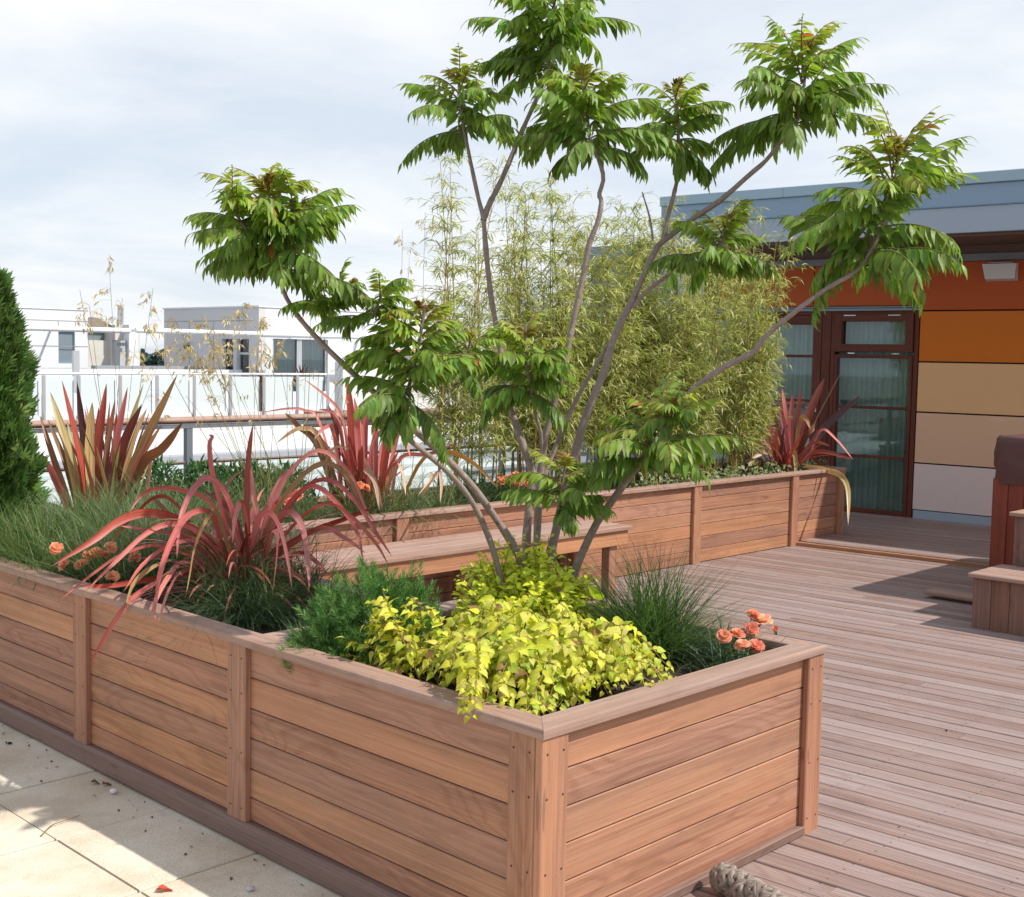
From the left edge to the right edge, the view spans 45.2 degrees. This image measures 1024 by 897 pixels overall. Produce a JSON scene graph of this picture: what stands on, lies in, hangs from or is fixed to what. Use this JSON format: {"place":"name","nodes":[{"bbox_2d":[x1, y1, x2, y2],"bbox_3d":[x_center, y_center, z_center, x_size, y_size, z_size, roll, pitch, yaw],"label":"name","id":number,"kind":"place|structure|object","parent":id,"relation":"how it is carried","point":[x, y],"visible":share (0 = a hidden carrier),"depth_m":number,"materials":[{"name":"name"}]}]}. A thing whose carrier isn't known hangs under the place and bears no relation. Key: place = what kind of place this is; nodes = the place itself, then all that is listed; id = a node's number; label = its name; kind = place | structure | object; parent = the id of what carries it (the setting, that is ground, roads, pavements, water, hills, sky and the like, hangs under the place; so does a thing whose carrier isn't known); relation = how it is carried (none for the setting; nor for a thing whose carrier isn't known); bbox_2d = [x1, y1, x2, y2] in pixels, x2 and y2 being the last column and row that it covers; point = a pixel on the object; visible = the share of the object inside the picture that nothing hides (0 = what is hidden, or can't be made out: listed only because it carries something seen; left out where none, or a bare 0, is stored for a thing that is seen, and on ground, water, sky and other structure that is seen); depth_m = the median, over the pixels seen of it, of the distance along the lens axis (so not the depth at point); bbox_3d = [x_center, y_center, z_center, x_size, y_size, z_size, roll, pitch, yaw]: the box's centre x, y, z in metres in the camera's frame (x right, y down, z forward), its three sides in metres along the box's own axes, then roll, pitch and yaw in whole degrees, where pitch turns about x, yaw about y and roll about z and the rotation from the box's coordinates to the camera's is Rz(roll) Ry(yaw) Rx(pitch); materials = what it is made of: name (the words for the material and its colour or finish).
{"place":"outdoors","nodes":[
{"label":"outdoors","id":0,"kind":"place"},
{"bbox_2d":[18,306,129,368],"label":"building","id":1,"kind":"structure","parent":0,"point":[57,337],"depth_m":39.33,"materials":[{"name":"paint"}]},
{"bbox_2d":[58,332,73,362],"bbox_3d":[-14.408,-3.266,39.719,0.040,1.039,0.555,5,6,44],"label":"window","id":2,"kind":"structure","parent":1,"relation":"in","point":[64,338],"depth_m":39.71,"materials":[{"name":"glass"}]},
{"bbox_2d":[88,305,139,368],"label":"house","id":3,"kind":"structure","parent":0,"point":[104,344],"depth_m":63.99,"materials":[{"name":"white paint"}]},
{"bbox_2d":[0,722,342,896],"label":"paving","id":4,"kind":"structure","parent":0,"point":[101,845],"depth_m":4.52,"materials":[{"name":"stone"}]},
{"bbox_2d":[40,815,79,836],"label":"twig","id":5,"kind":"object","parent":4,"relation":"on","point":[54,824],"visible":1,"depth_m":4.68,"materials":[{"name":"beige wood"}]},
{"bbox_2d":[110,788,117,793],"bbox_3d":[-1.633,1.404,5.050,0.026,0.024,0.034,5,6,44],"label":"pebble","id":6,"kind":"object","parent":4,"relation":"on","point":[113,790],"visible":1,"depth_m":5.04,"materials":[{"name":"white stone"}]},
{"bbox_2d":[156,884,172,891],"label":"fallen leaf","id":7,"kind":"object","parent":4,"relation":"on","point":[163,887],"visible":1,"depth_m":4.15,"materials":[{"name":"orange plant"}]},
{"bbox_2d":[246,885,254,891],"bbox_3d":[-0.884,1.486,4.161,0.025,0.021,0.030,5,6,44],"label":"pebble","id":8,"kind":"object","parent":4,"relation":"on","point":[249,888],"visible":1,"depth_m":4.15,"materials":[{"name":"white stone"}]},
{"bbox_2d":[0,503,826,896],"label":"planter","id":9,"kind":"object","parent":4,"relation":"on","point":[342,777],"visible":0.66,"depth_m":4.20,"materials":[{"name":"brown wood"}]},
{"bbox_2d":[0,267,52,540],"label":"conifer","id":10,"kind":"object","parent":9,"relation":"on","point":[23,463],"visible":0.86,"depth_m":6.70,"materials":[{"name":"green plant"}]},
{"bbox_2d":[0,472,148,589],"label":"grass clump","id":11,"kind":"object","parent":9,"relation":"on","point":[10,546],"visible":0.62,"depth_m":6.14,"materials":[{"name":"green plant"}]},
{"bbox_2d":[49,541,141,583],"bbox_3d":[-1.925,0.531,5.771,0.508,0.259,0.665,2,4,8],"label":"carnation","id":12,"kind":"object","parent":9,"relation":"in","point":[54,546],"visible":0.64,"depth_m":5.59,"materials":[{"name":"orange plant"}]},
{"bbox_2d":[40,375,182,517],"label":"spiky plant","id":13,"kind":"object","parent":9,"relation":"on","point":[85,453],"visible":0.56,"depth_m":7.20,"materials":[{"name":"red plant"}]},
{"bbox_2d":[1,459,328,597],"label":"grass clump","id":14,"kind":"object","parent":9,"relation":"on","point":[124,573],"visible":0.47,"depth_m":6.08,"materials":[{"name":"green plant"}]},
{"bbox_2d":[52,426,391,669],"bbox_3d":[-1.298,0.424,5.355,1.352,1.029,1.554,-1,5,-25],"label":"spiky plant","id":15,"kind":"object","parent":9,"relation":"on","point":[266,518],"visible":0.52,"depth_m":5.42,"materials":[{"name":"red plant"}]},
{"bbox_2d":[97,497,413,674],"bbox_3d":[-1.330,0.580,5.524,2.044,0.670,1.584,5,6,44],"label":"grass clump","id":16,"kind":"object","parent":9,"relation":"on","point":[243,602],"visible":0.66,"depth_m":5.23,"materials":[{"name":"green plant"}]},
{"bbox_2d":[273,553,445,674],"bbox_3d":[-0.501,0.602,4.514,0.646,0.440,0.775,5,6,44],"label":"dwarf pine","id":17,"kind":"object","parent":9,"relation":"in","point":[324,630],"visible":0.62,"depth_m":4.45,"materials":[{"name":"green plant"}]},
{"bbox_2d":[336,589,677,723],"bbox_3d":[-0.016,0.658,4.188,1.062,0.349,1.000,5,6,44],"label":"golden vine","id":18,"kind":"object","parent":9,"relation":"on","point":[545,662],"visible":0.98,"depth_m":4.00,"materials":[{"name":"yellow plant"}]},
{"bbox_2d":[451,534,608,631],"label":"lime shrub","id":19,"kind":"object","parent":9,"relation":"on","point":[539,582],"visible":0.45,"depth_m":4.72,"materials":[{"name":"green plant"}]},
{"bbox_2d":[182,0,979,598],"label":"tree","id":20,"kind":"object","parent":9,"relation":"on","point":[270,236],"visible":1,"depth_m":4.73,"materials":[{"name":"green plant"}]},
{"bbox_2d":[520,524,779,674],"bbox_3d":[0.494,0.563,4.625,1.177,0.594,1.097,5,6,44],"label":"grass clump","id":21,"kind":"object","parent":9,"relation":"on","point":[650,618],"visible":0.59,"depth_m":4.58,"materials":[{"name":"green plant"}]},
{"bbox_2d":[684,608,786,667],"bbox_3d":[0.829,0.713,4.602,0.489,0.174,0.583,0,4,-14],"label":"carnation","id":22,"kind":"object","parent":9,"relation":"in","point":[723,636],"visible":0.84,"depth_m":4.54,"materials":[{"name":"orange plant"}]},
{"bbox_2d":[2,642,946,894],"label":"leaf litter","id":23,"kind":"object","parent":4,"relation":"on","point":[231,878],"visible":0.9,"depth_m":4.86,"materials":[{"name":"brown plant"}]},
{"label":"deck substructure","id":24,"kind":"structure","parent":4,"relation":"on","visible":0},
{"bbox_2d":[584,546,1023,896],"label":"deck","id":25,"kind":"structure","parent":24,"relation":"on","point":[912,671],"depth_m":5.98,"materials":[{"name":"brown wood"}]},
{"bbox_2d":[29,401,805,475],"bbox_3d":[-0.648,0.492,9.871,0.084,1.594,11.200,5,6,44],"label":"balustrade","id":26,"kind":"object","parent":25,"relation":"on","point":[188,424],"visible":0.21,"depth_m":8.41,"materials":[{"name":"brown wood"}]},
{"bbox_2d":[263,519,632,599],"bbox_3d":[-0.529,0.878,7.914,0.492,0.521,3.530,5,6,44],"label":"bench","id":27,"kind":"object","parent":25,"relation":"on","point":[445,553],"visible":0.41,"depth_m":7.94,"materials":[{"name":"brown wood"}]},
{"bbox_2d":[211,460,846,602],"bbox_3d":[0.265,0.655,9.908,1.120,0.697,7.608,5,6,44],"label":"planter","id":28,"kind":"object","parent":25,"relation":"on","point":[733,516],"visible":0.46,"depth_m":10.40,"materials":[{"name":"brown wood"}]},
{"bbox_2d":[132,453,320,529],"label":"shrub","id":29,"kind":"object","parent":28,"relation":"in","point":[223,473],"visible":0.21,"depth_m":7.73,"materials":[{"name":"green plant"}]},
{"bbox_2d":[75,220,437,521],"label":"oat grass","id":30,"kind":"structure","parent":28,"relation":"in","point":[189,350],"depth_m":7.75,"materials":[{"name":"plant"}]},
{"bbox_2d":[271,494,321,547],"bbox_3d":[-1.276,0.396,7.222,0.490,0.322,0.546,1,4,2],"label":"carnation","id":31,"kind":"object","parent":28,"relation":"in","point":[298,499],"visible":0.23,"depth_m":7.17,"materials":[{"name":"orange plant"}]},
{"bbox_2d":[330,481,385,528],"bbox_3d":[-1.047,0.355,8.064,0.677,0.297,0.444,14,13,71],"label":"carnation","id":32,"kind":"object","parent":28,"relation":"in","point":[365,487],"visible":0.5,"depth_m":8.02,"materials":[{"name":"orange plant"}]},
{"bbox_2d":[232,465,499,538],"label":"grass clump","id":33,"kind":"object","parent":28,"relation":"on","point":[403,505],"visible":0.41,"depth_m":8.25,"materials":[{"name":"green plant"}]},
{"bbox_2d":[266,381,498,512],"bbox_3d":[-0.870,0.038,8.249,1.562,1.003,0.873,5,6,44],"label":"spiky plant","id":34,"kind":"object","parent":28,"relation":"on","point":[354,455],"visible":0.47,"depth_m":8.43,"materials":[{"name":"red plant"}]},
{"bbox_2d":[418,463,514,507],"bbox_3d":[-0.280,0.277,9.082,0.579,0.372,0.977,5,6,44],"label":"dwarf pine","id":35,"kind":"object","parent":28,"relation":"in","point":[483,483],"visible":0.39,"depth_m":9.05,"materials":[{"name":"green plant"}]},
{"bbox_2d":[406,151,599,501],"bbox_3d":[-0.136,-0.949,9.574,1.217,2.733,1.982,5,6,44],"label":"bamboo","id":36,"kind":"object","parent":28,"relation":"in","point":[462,404],"visible":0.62,"depth_m":9.43,"materials":[{"name":"green plant"}]},
{"bbox_2d":[496,471,527,489],"bbox_3d":[-0.012,0.305,9.256,0.430,0.250,0.644,1,4,4],"label":"carnation","id":37,"kind":"object","parent":28,"relation":"on","point":[524,483],"visible":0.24,"depth_m":9.32,"materials":[{"name":"orange plant"}]},
{"bbox_2d":[482,187,757,490],"bbox_3d":[0.901,-0.944,10.584,1.567,2.612,2.810,5,6,44],"label":"bamboo","id":38,"kind":"object","parent":28,"relation":"in","point":[625,377],"visible":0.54,"depth_m":10.37,"materials":[{"name":"green plant"}]},
{"bbox_2d":[568,194,815,482],"bbox_3d":[1.821,-1.058,11.736,1.893,2.701,2.688,5,6,44],"label":"bamboo","id":39,"kind":"object","parent":28,"relation":"in","point":[747,416],"visible":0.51,"depth_m":11.64,"materials":[{"name":"green plant"}]},
{"bbox_2d":[629,459,828,487],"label":"ground cover","id":40,"kind":"object","parent":28,"relation":"in","point":[738,467],"visible":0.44,"depth_m":11.32,"materials":[{"name":"green plant"}]},
{"bbox_2d":[732,368,860,523],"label":"spiky plant","id":41,"kind":"object","parent":28,"relation":"in","point":[792,438],"visible":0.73,"depth_m":12.12,"materials":[{"name":"red plant"}]},
{"bbox_2d":[709,862,788,896],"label":"rope","id":42,"kind":"object","parent":25,"relation":"on","point":[726,879],"visible":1,"depth_m":3.92,"materials":[{"name":"beige fabric"}]},
{"bbox_2d":[796,541,988,567],"bbox_3d":[4.479,1.048,10.223,11.400,0.046,0.045,5,6,39],"label":"deck step edge","id":43,"kind":"object","parent":25,"relation":"on","point":[911,557],"depth_m":11.04,"materials":[{"name":"brown wood"}]},
{"bbox_2d":[924,588,972,601],"bbox_3d":[3.649,1.130,8.703,1.490,0.055,0.140,5,6,44],"label":"plank","id":44,"kind":"object","parent":25,"relation":"on","point":[950,594],"visible":0.44,"depth_m":9.06,"materials":[{"name":"brown wood"}]},
{"bbox_2d":[968,509,1023,635],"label":"steps","id":45,"kind":"structure","parent":25,"relation":"on","point":[998,599],"depth_m":8.08,"materials":[{"name":"brown wood"}]},
{"bbox_2d":[989,434,1023,566],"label":"hot tub","id":46,"kind":"object","parent":25,"relation":"on","point":[1008,490],"visible":0.73,"depth_m":9.09,"materials":[{"name":"wood"}]},
{"bbox_2d":[799,511,990,563],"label":"raised deck","id":47,"kind":"structure","parent":24,"relation":"on","point":[967,542],"depth_m":12.07,"materials":[{"name":"brown wood"}]},
{"bbox_2d":[660,168,1023,525],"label":"building","id":48,"kind":"structure","parent":47,"relation":"on","point":[926,419],"depth_m":13.45,"materials":[{"name":"orange metal"}]},
{"bbox_2d":[742,315,822,464],"bbox_3d":[3.163,-0.455,14.567,1.006,2.220,0.140,5,6,39],"label":"window","id":49,"kind":"structure","parent":48,"relation":"in","point":[795,320],"depth_m":14.26,"materials":[{"name":"brown wood"}]},
{"bbox_2d":[834,313,914,353],"bbox_3d":[4.065,-1.284,13.805,0.910,0.450,0.105,5,6,39],"label":"transom window","id":50,"kind":"structure","parent":48,"relation":"in","point":[841,319],"depth_m":13.77,"materials":[{"name":"brown wood"}]},
{"bbox_2d":[982,262,1018,281],"bbox_3d":[5.095,-1.845,12.840,0.350,0.191,0.115,5,6,39],"label":"wall light","id":51,"kind":"object","parent":48,"relation":"attached to","point":[1002,271],"visible":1,"depth_m":12.81,"materials":[{"name":"white plastic"}]},
{"bbox_2d":[29,351,456,436],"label":"terrace","id":52,"kind":"structure","parent":0,"point":[341,390],"depth_m":37.04,"materials":[{"name":"metal"}]},
{"bbox_2d":[30,372,328,419],"bbox_3d":[-11.443,-1.312,31.202,0.194,1.235,16.875,5,6,44],"label":"balustrade","id":53,"kind":"object","parent":52,"relation":"on","point":[175,403],"visible":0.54,"depth_m":33.70,"materials":[{"name":"glass"}]},
{"bbox_2d":[245,367,269,410],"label":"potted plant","id":54,"kind":"object","parent":52,"relation":"on","point":[260,384],"visible":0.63,"depth_m":35.92,"materials":[{"name":"plant"}]},
{"bbox_2d":[131,305,466,409],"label":"building","id":55,"kind":"structure","parent":52,"relation":"on","point":[301,346],"depth_m":40.41,"materials":[{"name":"paint"}]},
{"bbox_2d":[224,339,232,369],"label":"window","id":56,"kind":"structure","parent":55,"relation":"in","point":[229,367],"depth_m":40.45,"materials":[{"name":"glass"}]},
{"bbox_2d":[239,339,248,376],"bbox_3d":[-8.596,-2.679,39.730,0.700,1.700,0.060,5,6,44],"label":"window","id":57,"kind":"structure","parent":55,"relation":"in","point":[244,352],"depth_m":39.81,"materials":[{"name":"glass"}]},
{"bbox_2d":[273,339,326,390],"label":"window","id":58,"kind":"structure","parent":55,"relation":"in","point":[298,341],"depth_m":40.20,"materials":[{"name":"metal"}]},
{"bbox_2d":[293,364,308,381],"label":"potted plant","id":59,"kind":"object","parent":52,"relation":"on","point":[300,371],"visible":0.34,"depth_m":36.95,"materials":[{"name":"grey plant"}]},
{"bbox_2d":[0,0,1023,355],"label":"sky","id":60,"kind":"structure","parent":0,"point":[111,111],"materials":[{"name":"white"}]},
{"label":"ground","id":61,"kind":"structure","parent":0,"visible":0},
{"bbox_2d":[140,348,163,365],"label":"distant wood","id":62,"kind":"object","parent":61,"relation":"on","point":[151,359],"depth_m":311.55,"materials":[{"name":"green plant"}]},
{"bbox_2d":[34,421,593,505],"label":"building","id":63,"kind":"structure","parent":61,"relation":"on","point":[200,442],"depth_m":16.16,"materials":[{"name":"metal"}]},
{"bbox_2d":[579,243,704,459],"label":"rooftop block","id":64,"kind":"structure","parent":63,"relation":"on","point":[611,255],"depth_m":16.75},
{"bbox_2d":[304,349,507,426],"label":"house","id":65,"kind":"structure","parent":61,"relation":"on","point":[345,411],"depth_m":27.68,"materials":[{"name":"stone"}]}
]}

